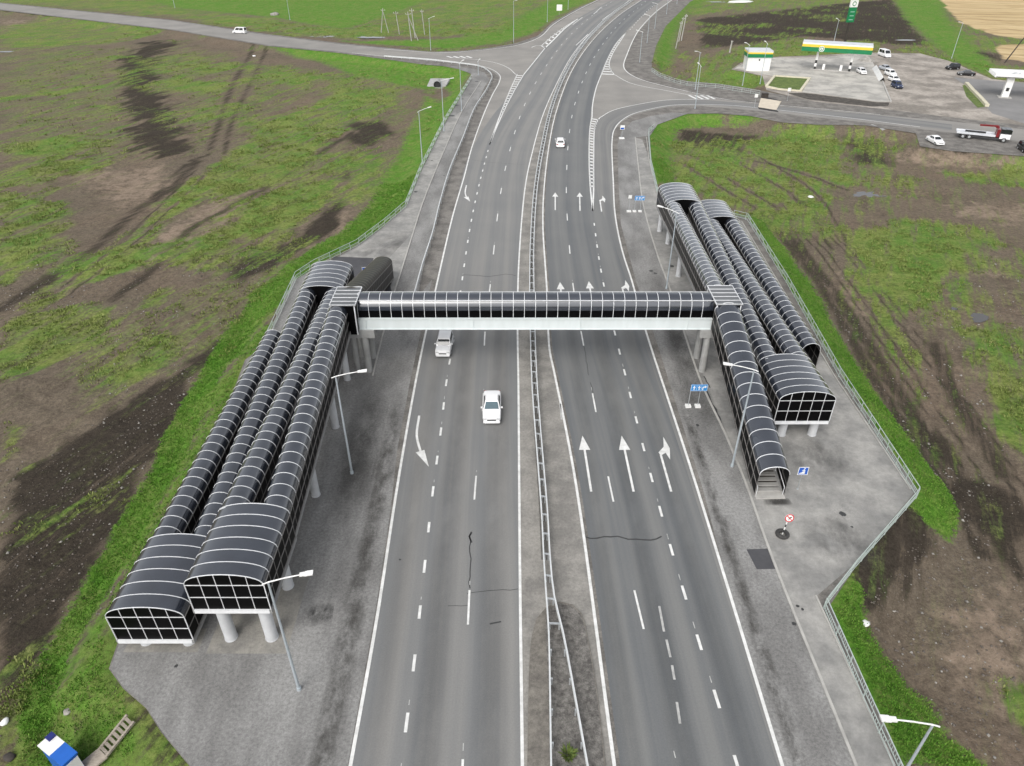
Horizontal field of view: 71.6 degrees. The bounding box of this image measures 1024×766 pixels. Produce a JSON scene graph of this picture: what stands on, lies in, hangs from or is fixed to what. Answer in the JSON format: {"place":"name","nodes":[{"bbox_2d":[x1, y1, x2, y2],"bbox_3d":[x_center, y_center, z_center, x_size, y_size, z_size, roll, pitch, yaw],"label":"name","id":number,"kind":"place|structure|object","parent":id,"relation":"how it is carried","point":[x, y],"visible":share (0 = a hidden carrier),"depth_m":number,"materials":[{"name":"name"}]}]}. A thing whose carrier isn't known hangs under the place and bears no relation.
{"place":"outdoors","nodes":[
{"label":"outdoors","id":0,"kind":"place"},
{"bbox_2d":[232,27,246,33],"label":"minibus","id":1,"kind":"object","parent":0,"point":[242,30],"visible":1,"depth_m":265.02,"materials":[{"name":"white paint"}]},
{"bbox_2d":[110,65,488,765],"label":"apron","id":2,"kind":"object","parent":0,"point":[204,709],"visible":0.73,"depth_m":49.44,"materials":[{"name":"concrete"}]},
{"bbox_2d":[124,628,206,651],"bbox_3d":[-23.700,17.612,48.661,5.000,0.001,1.900,0,34,0],"label":"concrete pad","id":3,"kind":"object","parent":2,"relation":"on","point":[195,646],"visible":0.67,"depth_m":48.18,"materials":[{"name":"concrete"}]},
{"bbox_2d":[105,261,361,645],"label":"covered ramp","id":4,"kind":"structure","parent":2,"relation":"on","point":[221,542],"depth_m":53.24,"materials":[{"name":"metal"}]},
{"bbox_2d":[206,574,308,653],"bbox_3d":[-17.900,16.287,50.602,5.400,0.001,6.800,0,34,0],"label":"concrete pad","id":5,"kind":"object","parent":2,"relation":"on","point":[250,639],"visible":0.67,"depth_m":49.37,"materials":[{"name":"concrete"}]},
{"bbox_2d":[316,476,386,762],"bbox_3d":[-11.300,16.623,50.105,2.000,0.001,64.022,0,34,0],"label":"road grit","id":6,"kind":"object","parent":2,"relation":"on","point":[367,545],"visible":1,"depth_m":55.42,"materials":[{"name":"grey"}]},
{"bbox_2d":[347,433,370,482],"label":"tyre dust","id":7,"kind":"object","parent":2,"relation":"on","point":[357,467],"visible":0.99,"depth_m":63.40,"materials":[{"name":"grey"}]},
{"bbox_2d":[350,292,713,372],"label":"footbridge","id":8,"kind":"object","parent":2,"relation":"on","point":[535,310],"visible":0.98,"depth_m":72.59,"materials":[{"name":"metal"}]},
{"bbox_2d":[0,0,610,144],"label":"side road","id":9,"kind":"structure","parent":0,"point":[518,59],"depth_m":242.92,"materials":[{"name":"asphalt"}]},
{"bbox_2d":[340,112,460,291],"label":"footpath","id":10,"kind":"structure","parent":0,"point":[391,240],"depth_m":108.90,"materials":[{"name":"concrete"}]},
{"bbox_2d":[331,257,391,291],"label":"asphalt patch","id":11,"kind":"object","parent":10,"relation":"on","point":[357,263],"visible":0.25,"depth_m":99.03,"materials":[{"name":"asphalt"}]},
{"bbox_2d":[418,106,430,162],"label":"street lamp","id":12,"kind":"object","parent":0,"point":[420,133],"visible":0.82,"depth_m":133.16,"materials":[{"name":"metal"}]},
{"bbox_2d":[352,0,627,765],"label":"carriageway","id":13,"kind":"structure","parent":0,"point":[459,686],"depth_m":57.73,"materials":[{"name":"asphalt"}]},
{"bbox_2d":[434,330,453,356],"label":"off road car","id":14,"kind":"object","parent":13,"relation":"on","point":[444,343],"visible":0.99,"depth_m":78.75,"materials":[{"name":"white paint"}]},
{"bbox_2d":[481,390,502,423],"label":"sedan car","id":15,"kind":"object","parent":13,"relation":"on","point":[491,410],"visible":1,"depth_m":69.11,"materials":[{"name":"white paint"}]},
{"bbox_2d":[401,102,711,765],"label":"worn markings","id":16,"kind":"object","parent":13,"relation":"on","point":[673,673],"visible":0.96,"depth_m":48.29,"materials":[{"name":"paint"}]},
{"bbox_2d":[450,160,724,623],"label":"road cracks","id":17,"kind":"object","parent":13,"relation":"on","point":[585,536],"visible":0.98,"depth_m":56.37,"materials":[{"name":"asphalt"}]},
{"bbox_2d":[0,0,1023,765],"bbox_3d":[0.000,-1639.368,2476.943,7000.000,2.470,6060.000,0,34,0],"label":"ground","id":18,"kind":"structure","parent":0,"point":[48,406],"depth_m":106.65,"materials":[{"name":"plant"}]},
{"bbox_2d":[0,717,8,725],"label":"white sack","id":19,"kind":"object","parent":18,"relation":"on","point":[4,721],"visible":1,"depth_m":45.77,"materials":[{"name":"plastic"}]},
{"bbox_2d":[3,752,15,761],"bbox_3d":[-31.000,23.077,43.805,0.764,0.291,0.554,8,35,12],"label":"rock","id":20,"kind":"object","parent":18,"relation":"on","point":[9,756],"visible":1,"depth_m":43.70,"materials":[{"name":"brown stone"}]},
{"bbox_2d":[37,731,83,765],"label":"toilet cabin","id":21,"kind":"object","parent":18,"relation":"on","point":[55,749],"visible":1,"depth_m":41.74,"materials":[{"name":"blue plastic"}]},
{"bbox_2d":[67,756,83,765],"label":"door","id":22,"kind":"structure","parent":21,"relation":"in","point":[76,761],"depth_m":41.74,"materials":[{"name":"white plastic"}]},
{"bbox_2d":[63,708,69,714],"bbox_3d":[-28.568,21.114,45.693,0.510,0.292,0.568,-7,35,-10],"label":"concrete chunk","id":23,"kind":"object","parent":18,"relation":"on","point":[66,712],"visible":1,"depth_m":45.55,"materials":[{"name":"concrete"}]},
{"bbox_2d":[82,714,135,765],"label":"wooden steps","id":24,"kind":"structure","parent":18,"relation":"on","point":[98,757],"depth_m":43.05,"materials":[{"name":"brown wood"}]},
{"bbox_2d":[2,264,259,614],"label":"stones","id":25,"kind":"object","parent":18,"relation":"on","point":[7,552],"visible":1,"depth_m":70.66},
{"bbox_2d":[0,251,277,736],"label":"soil clods","id":26,"kind":"object","parent":18,"relation":"on","point":[54,600],"visible":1,"depth_m":66.71,"materials":[{"name":"soil"}]},
{"bbox_2d":[0,125,358,717],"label":"weeds","id":27,"kind":"object","parent":18,"relation":"on","point":[5,712],"visible":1,"depth_m":106.25,"materials":[{"name":"plant"}]},
{"bbox_2d":[14,174,415,765],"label":"grass","id":28,"kind":"structure","parent":18,"relation":"on","point":[215,375],"depth_m":62.98,"materials":[{"name":"plant"}]},
{"bbox_2d":[345,256,393,291],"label":"covered stairs","id":29,"kind":"structure","parent":18,"relation":"on","point":[376,275],"depth_m":84.04,"materials":[{"name":"metal"}]},
{"bbox_2d":[381,8,388,32],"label":"utility pole","id":30,"kind":"object","parent":18,"relation":"on","point":[382,10],"visible":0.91,"depth_m":271.07,"materials":[{"name":"concrete"}]},
{"bbox_2d":[407,12,417,40],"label":"utility pole","id":31,"kind":"object","parent":18,"relation":"on","point":[412,27],"visible":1,"depth_m":256.80,"materials":[{"name":"concrete"}]},
{"bbox_2d":[427,78,449,86],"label":"culvert","id":32,"kind":"object","parent":18,"relation":"in","point":[434,82],"visible":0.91,"depth_m":199.88,"materials":[{"name":"grey concrete"}]},
{"bbox_2d":[1,20,1021,152],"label":"weeds","id":33,"kind":"object","parent":18,"relation":"on","point":[317,139],"visible":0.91,"depth_m":198.70,"materials":[{"name":"plant"}]},
{"bbox_2d":[513,0,516,41],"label":"street lamp","id":34,"kind":"object","parent":18,"relation":"on","point":[513,20],"visible":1,"depth_m":244.78,"materials":[{"name":"metal"}]},
{"bbox_2d":[728,0,752,2],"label":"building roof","id":35,"kind":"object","parent":18,"relation":"on","point":[741,1],"visible":0.98,"depth_m":351.77,"materials":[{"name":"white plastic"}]},
{"bbox_2d":[711,302,789,498],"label":"covered stairs","id":36,"kind":"structure","parent":18,"relation":"on","point":[762,449],"depth_m":63.42,"materials":[{"name":"steel"},{"name":"glass"},{"name":"concrete"}]},
{"bbox_2d":[652,157,986,765],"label":"grass","id":37,"kind":"structure","parent":18,"relation":"on","point":[936,752],"depth_m":59.48,"materials":[{"name":"plant"}]},
{"bbox_2d":[652,135,1023,698],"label":"weeds","id":38,"kind":"object","parent":18,"relation":"on","point":[878,267],"visible":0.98,"depth_m":112.87,"materials":[{"name":"plant"}]},
{"bbox_2d":[844,0,858,41],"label":"station pylon","id":39,"kind":"object","parent":18,"relation":"on","point":[853,5],"visible":0.97,"depth_m":252.68,"materials":[{"name":"green metal"}]},
{"bbox_2d":[863,619,869,626],"bbox_3d":[25.200,17.197,50.784,0.968,0.162,0.582,-19,39,-26],"label":"white sheet","id":40,"kind":"object","parent":18,"relation":"on","point":[866,622],"visible":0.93,"depth_m":50.76,"materials":[{"name":"plastic"}]},
{"bbox_2d":[825,488,919,606],"bbox_3d":[28.293,12.439,55.302,16.281,1.175,0.190,-28,43,-35],"label":"pedestrian railing","id":41,"kind":"object","parent":18,"relation":"on","point":[885,530],"visible":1,"depth_m":54.89,"materials":[{"name":"metal"}]},
{"bbox_2d":[814,248,1023,765],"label":"soil clods","id":42,"kind":"object","parent":18,"relation":"on","point":[946,670],"visible":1,"depth_m":53.75,"materials":[{"name":"soil"}]},
{"bbox_2d":[824,263,1023,761],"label":"stones","id":43,"kind":"object","parent":18,"relation":"on","point":[987,734],"visible":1,"depth_m":54.45,"materials":[{"name":"stone"}]},
{"bbox_2d":[0,0,1023,765],"bbox_3d":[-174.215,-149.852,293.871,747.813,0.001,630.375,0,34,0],"label":"shoulder","id":44,"kind":"object","parent":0,"point":[636,64],"visible":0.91,"depth_m":146.46},
{"bbox_2d":[262,570,312,691],"bbox_3d":[-12.607,15.180,42.748,2.887,10.810,0.330,-5,35,-7],"label":"street lamp","id":45,"kind":"object","parent":44,"relation":"on","point":[304,574],"visible":1,"depth_m":41.74,"materials":[{"name":"metal"}]},
{"bbox_2d":[331,369,366,473],"bbox_3d":[-13.067,3.502,59.845,2.887,10.810,0.330,-3,34,-5],"label":"street lamp","id":46,"kind":"object","parent":44,"relation":"on","point":[346,440],"visible":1,"depth_m":59.19,"materials":[{"name":"metal"}]},
{"bbox_2d":[267,77,470,329],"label":"pedestrian railing","id":47,"kind":"object","parent":44,"relation":"on","point":[405,205],"visible":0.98,"depth_m":108.41,"materials":[{"name":"metal"}]},
{"bbox_2d":[384,55,492,291],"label":"crash barrier","id":48,"kind":"object","parent":44,"relation":"on","point":[426,252],"visible":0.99,"depth_m":139.52,"materials":[{"name":"metal"}]},
{"bbox_2d":[441,77,453,130],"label":"street lamp","id":49,"kind":"object","parent":44,"relation":"on","point":[442,103],"visible":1,"depth_m":151.69,"materials":[{"name":"metal"}]},
{"bbox_2d":[529,0,633,765],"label":"crash barrier","id":50,"kind":"object","parent":44,"relation":"on","point":[559,623],"visible":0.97,"depth_m":61.28,"materials":[{"name":"metal"}]},
{"bbox_2d":[372,81,910,765],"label":"kerb","id":51,"kind":"structure","parent":44,"relation":"on","point":[742,477],"depth_m":61.02,"materials":[{"name":"concrete"}]},
{"bbox_2d":[648,124,657,190],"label":"pedestrian railing","id":52,"kind":"object","parent":44,"relation":"on","point":[654,177],"visible":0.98,"depth_m":133.38,"materials":[{"name":"metal"}]},
{"bbox_2d":[694,62,700,108],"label":"street lamp","id":53,"kind":"object","parent":44,"relation":"on","point":[697,88],"visible":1,"depth_m":168.83,"materials":[{"name":"metal"}]},
{"bbox_2d":[653,69,759,94],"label":"pedestrian railing","id":54,"kind":"object","parent":44,"relation":"on","point":[705,86],"visible":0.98,"depth_m":189.80,"materials":[{"name":"metal"}]},
{"bbox_2d":[761,93,768,97],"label":"utility box","id":55,"kind":"object","parent":44,"relation":"on","point":[764,95],"visible":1,"depth_m":179.88,"materials":[{"name":"brown metal"}]},
{"bbox_2d":[734,210,919,494],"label":"pedestrian railing","id":56,"kind":"object","parent":44,"relation":"on","point":[812,327],"visible":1,"depth_m":76.47,"materials":[{"name":"metal"}]},
{"bbox_2d":[823,598,903,765],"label":"pedestrian railing","id":57,"kind":"object","parent":44,"relation":"on","point":[866,689],"visible":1,"depth_m":45.04,"materials":[{"name":"metal"}]},
{"bbox_2d":[555,137,564,146],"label":"hatchback car","id":58,"kind":"object","parent":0,"point":[559,142],"visible":1,"depth_m":143.87,"materials":[{"name":"white paint"}]},
{"bbox_2d":[558,741,577,762],"bbox_3d":[3.327,21.816,41.910,1.194,0.496,1.086,27,42,33],"label":"median weed","id":59,"kind":"object","parent":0,"point":[571,751],"visible":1,"depth_m":41.92,"materials":[{"name":"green plant"}]},
{"bbox_2d":[518,0,639,765],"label":"median strip","id":60,"kind":"object","parent":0,"point":[570,574],"visible":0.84,"depth_m":61.10,"materials":[{"name":"concrete"}]},
{"bbox_2d":[530,45,582,559],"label":"road grit","id":61,"kind":"object","parent":60,"relation":"on","point":[539,445],"visible":0.43,"depth_m":68.32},
{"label":"gravel median edge","id":62,"kind":"structure","parent":60,"relation":"on","visible":0},
{"bbox_2d":[527,601,605,765],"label":"gravel median","id":63,"kind":"object","parent":62,"relation":"on","point":[538,729],"visible":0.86,"depth_m":45.02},
{"bbox_2d":[545,603,603,765],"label":"median gravel","id":64,"kind":"structure","parent":63,"relation":"on","point":[565,728],"depth_m":45.29,"materials":[{"name":"gravel"}]},
{"bbox_2d":[545,0,777,765],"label":"carriageway","id":65,"kind":"structure","parent":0,"point":[647,692],"depth_m":57.35,"materials":[{"name":"asphalt"}]},
{"bbox_2d":[349,0,917,765],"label":"road markings","id":66,"kind":"object","parent":65,"relation":"on","point":[583,442],"visible":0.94,"depth_m":63.83,"materials":[{"name":"paint"}]},
{"bbox_2d":[618,113,853,765],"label":"apron","id":67,"kind":"object","parent":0,"point":[806,730],"visible":0.94,"depth_m":55.43,"materials":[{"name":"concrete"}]},
{"bbox_2d":[174,81,852,667],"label":"oil stains","id":68,"kind":"object","parent":67,"relation":"on","point":[696,425],"visible":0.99,"depth_m":58.66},
{"bbox_2d":[633,196,644,211],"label":"lane sign","id":69,"kind":"object","parent":67,"relation":"on","point":[639,198],"visible":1,"depth_m":113.89,"materials":[{"name":"metal"}]},
{"bbox_2d":[657,205,678,288],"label":"street lamp","id":70,"kind":"object","parent":67,"relation":"on","point":[666,287],"visible":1,"depth_m":89.15,"materials":[{"name":"metal"}]},
{"bbox_2d":[671,331,686,363],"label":"tyre dust","id":71,"kind":"object","parent":67,"relation":"on","point":[675,337],"visible":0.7,"depth_m":82.33,"materials":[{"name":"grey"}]},
{"bbox_2d":[685,384,707,407],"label":"lane sign","id":72,"kind":"object","parent":67,"relation":"on","point":[699,387],"visible":1,"depth_m":69.73,"materials":[{"name":"metal"}]},
{"bbox_2d":[691,431,752,626],"bbox_3d":[16.980,16.623,50.105,1.341,0.001,64.006,0,34,0],"label":"road grit","id":73,"kind":"object","parent":67,"relation":"on","point":[728,548],"visible":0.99,"depth_m":55.38,"materials":[{"name":"grey"}]},
{"bbox_2d":[723,362,758,466],"bbox_3d":[18.620,2.938,60.671,2.887,10.810,0.330,5,35,7],"label":"street lamp","id":74,"kind":"object","parent":67,"relation":"on","point":[742,420],"visible":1,"depth_m":60.00,"materials":[{"name":"metal"}]},
{"bbox_2d":[747,549,774,568],"bbox_3d":[19.152,13.519,54.653,1.711,0.001,2.082,0,34,0],"label":"asphalt patch","id":75,"kind":"object","parent":67,"relation":"on","point":[761,558],"visible":1,"depth_m":54.67,"materials":[{"name":"asphalt"}]},
{"bbox_2d":[594,100,951,765],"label":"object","id":76,"kind":"structure","parent":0,"point":[607,123],"depth_m":134.93,"materials":[{"name":"paint"}]},
{"bbox_2d":[636,138,915,765],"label":"footpath","id":77,"kind":"structure","parent":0,"point":[853,474],"depth_m":59.64,"materials":[{"name":"concrete"}]},
{"bbox_2d":[656,182,835,436],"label":"covered ramp","id":78,"kind":"structure","parent":77,"relation":"on","point":[721,260],"depth_m":79.25,"materials":[{"name":"metal"}]},
{"bbox_2d":[770,499,787,503],"bbox_3d":[22.300,9.993,59.806,2.600,0.001,1.100,0,34,0],"label":"damp stain","id":79,"kind":"object","parent":77,"relation":"on","point":[778,501],"visible":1,"depth_m":59.83,"materials":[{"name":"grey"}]},
{"bbox_2d":[775,514,793,539],"bbox_3d":[21.538,11.174,55.997,1.100,2.380,1.100,0,34,0],"label":"temporary sign","id":80,"kind":"object","parent":77,"relation":"on","point":[789,517],"visible":1,"depth_m":56.20,"materials":[{"name":"rubber"}]},
{"bbox_2d":[796,467,808,489],"bbox_3d":[24.554,8.089,60.412,0.850,2.555,0.240,0,34,0],"label":"pedestrian sign","id":81,"kind":"object","parent":77,"relation":"on","point":[803,471],"visible":1,"depth_m":59.90,"materials":[{"name":"metal"}]},
{"bbox_2d":[590,0,1023,163],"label":"side road","id":82,"kind":"structure","parent":0,"point":[613,92],"depth_m":181.80,"materials":[{"name":"asphalt"}]},
{"bbox_2d":[758,98,780,111],"bbox_3d":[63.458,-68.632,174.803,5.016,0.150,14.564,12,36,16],"label":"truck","id":83,"kind":"object","parent":82,"relation":"on","point":[769,104],"visible":1,"depth_m":174.14,"materials":[{"name":"beige metal"}]},
{"bbox_2d":[735,54,889,101],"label":"station slab","id":84,"kind":"structure","parent":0,"point":[867,86],"depth_m":203.27,"materials":[{"name":"concrete"}]},
{"bbox_2d":[743,47,773,70],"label":"station kiosk","id":85,"kind":"object","parent":84,"relation":"on","point":[755,59],"visible":0.99,"depth_m":207.55,"materials":[{"name":"white plastic"}]},
{"bbox_2d":[771,54,861,58],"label":"kerb wall","id":86,"kind":"structure","parent":84,"relation":"on","point":[815,58],"depth_m":224.36,"materials":[{"name":"concrete"}]},
{"bbox_2d":[801,39,873,71],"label":"station canopy","id":87,"kind":"object","parent":84,"relation":"on","point":[818,46],"visible":1,"depth_m":204.91,"materials":[{"name":"white plastic"}]},
{"bbox_2d":[858,55,874,61],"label":"gravel pile","id":88,"kind":"object","parent":84,"relation":"on","point":[867,58],"visible":1,"depth_m":220.55,"materials":[{"name":"gravel"}]},
{"bbox_2d":[872,65,884,80],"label":"barrier wall","id":89,"kind":"structure","parent":84,"relation":"on","point":[878,73],"depth_m":203.10,"materials":[{"name":"concrete"}]},
{"bbox_2d":[856,67,866,73],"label":"parked car","id":90,"kind":"object","parent":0,"point":[861,70],"visible":1,"depth_m":204.58,"materials":[{"name":"white paint"}]},
{"bbox_2d":[732,53,1023,124],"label":"station lot","id":91,"kind":"structure","parent":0,"point":[932,85],"depth_m":188.50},
{"bbox_2d":[769,77,806,89],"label":"planter bed","id":92,"kind":"object","parent":91,"relation":"on","point":[787,83],"visible":1,"depth_m":195.53,"materials":[{"name":"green plant"}]},
{"bbox_2d":[765,75,810,91],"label":"planter kerb","id":93,"kind":"structure","parent":91,"relation":"on","point":[801,88],"depth_m":194.09,"materials":[{"name":"beige paint"}]},
{"bbox_2d":[789,93,888,106],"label":"soil verge","id":94,"kind":"structure","parent":91,"relation":"on","point":[809,96],"depth_m":178.18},
{"bbox_2d":[882,81,891,101],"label":"kerb wall","id":95,"kind":"structure","parent":91,"relation":"on","point":[890,100],"depth_m":185.51,"materials":[{"name":"concrete"}]},
{"bbox_2d":[962,85,985,107],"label":"grass island","id":96,"kind":"structure","parent":91,"relation":"on","point":[973,99],"depth_m":179.96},
{"bbox_2d":[964,82,989,106],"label":"kerb wall","id":97,"kind":"structure","parent":96,"relation":"on","point":[977,94],"depth_m":181.45,"materials":[{"name":"beige paint"}]},
{"bbox_2d":[878,48,890,57],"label":"delivery van","id":98,"kind":"object","parent":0,"point":[884,52],"visible":1,"depth_m":225.98,"materials":[{"name":"white paint"}]},
{"bbox_2d":[878,64,891,69],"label":"parked car","id":99,"kind":"object","parent":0,"point":[884,67],"visible":0.68,"depth_m":208.79,"materials":[{"name":"silver metal"}]},
{"bbox_2d":[884,68,896,74],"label":"parked car","id":100,"kind":"object","parent":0,"point":[889,71],"visible":0.73,"depth_m":202.02,"materials":[{"name":"white paint"}]},
{"bbox_2d":[887,75,900,80],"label":"parked car","id":101,"kind":"object","parent":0,"point":[893,77],"visible":0.66,"depth_m":196.00,"materials":[{"name":"white paint"}]},
{"bbox_2d":[891,80,902,88],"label":"parked car","id":102,"kind":"object","parent":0,"point":[896,84],"visible":1,"depth_m":188.94,"materials":[{"name":"blue paint"}]},
{"bbox_2d":[879,714,939,765],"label":"street lamp","id":103,"kind":"object","parent":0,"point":[887,718],"visible":1,"depth_m":33.02,"materials":[{"name":"metal"}]},
{"bbox_2d":[925,135,944,144],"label":"parked car","id":104,"kind":"object","parent":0,"point":[936,139],"visible":1,"depth_m":146.16,"materials":[{"name":"white paint"}]},
{"bbox_2d":[945,63,960,69],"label":"parked car","id":105,"kind":"object","parent":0,"point":[957,66],"visible":1,"depth_m":209.45,"materials":[{"name":"black paint"}]},
{"bbox_2d":[957,70,975,75],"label":"parked car","id":106,"kind":"object","parent":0,"point":[966,72],"visible":1,"depth_m":202.40,"materials":[{"name":"grey paint"}]},
{"bbox_2d":[956,124,1012,142],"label":"flatbed truck","id":107,"kind":"object","parent":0,"point":[1002,134],"visible":1,"depth_m":148.29,"materials":[{"name":"white metal"}]},
{"bbox_2d":[954,77,1023,122],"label":"station asphalt","id":108,"kind":"structure","parent":0,"point":[989,91],"depth_m":180.90,"materials":[{"name":"asphalt"}]},
{"bbox_2d":[988,68,1023,98],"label":"station canopy","id":109,"kind":"object","parent":108,"relation":"on","point":[1010,75],"visible":1,"depth_m":179.00,"materials":[{"name":"white plastic"}]},
{"bbox_2d":[1017,140,1023,152],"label":"parked car","id":110,"kind":"object","parent":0,"point":[1020,145],"visible":1,"depth_m":142.51,"materials":[{"name":"black paint"}]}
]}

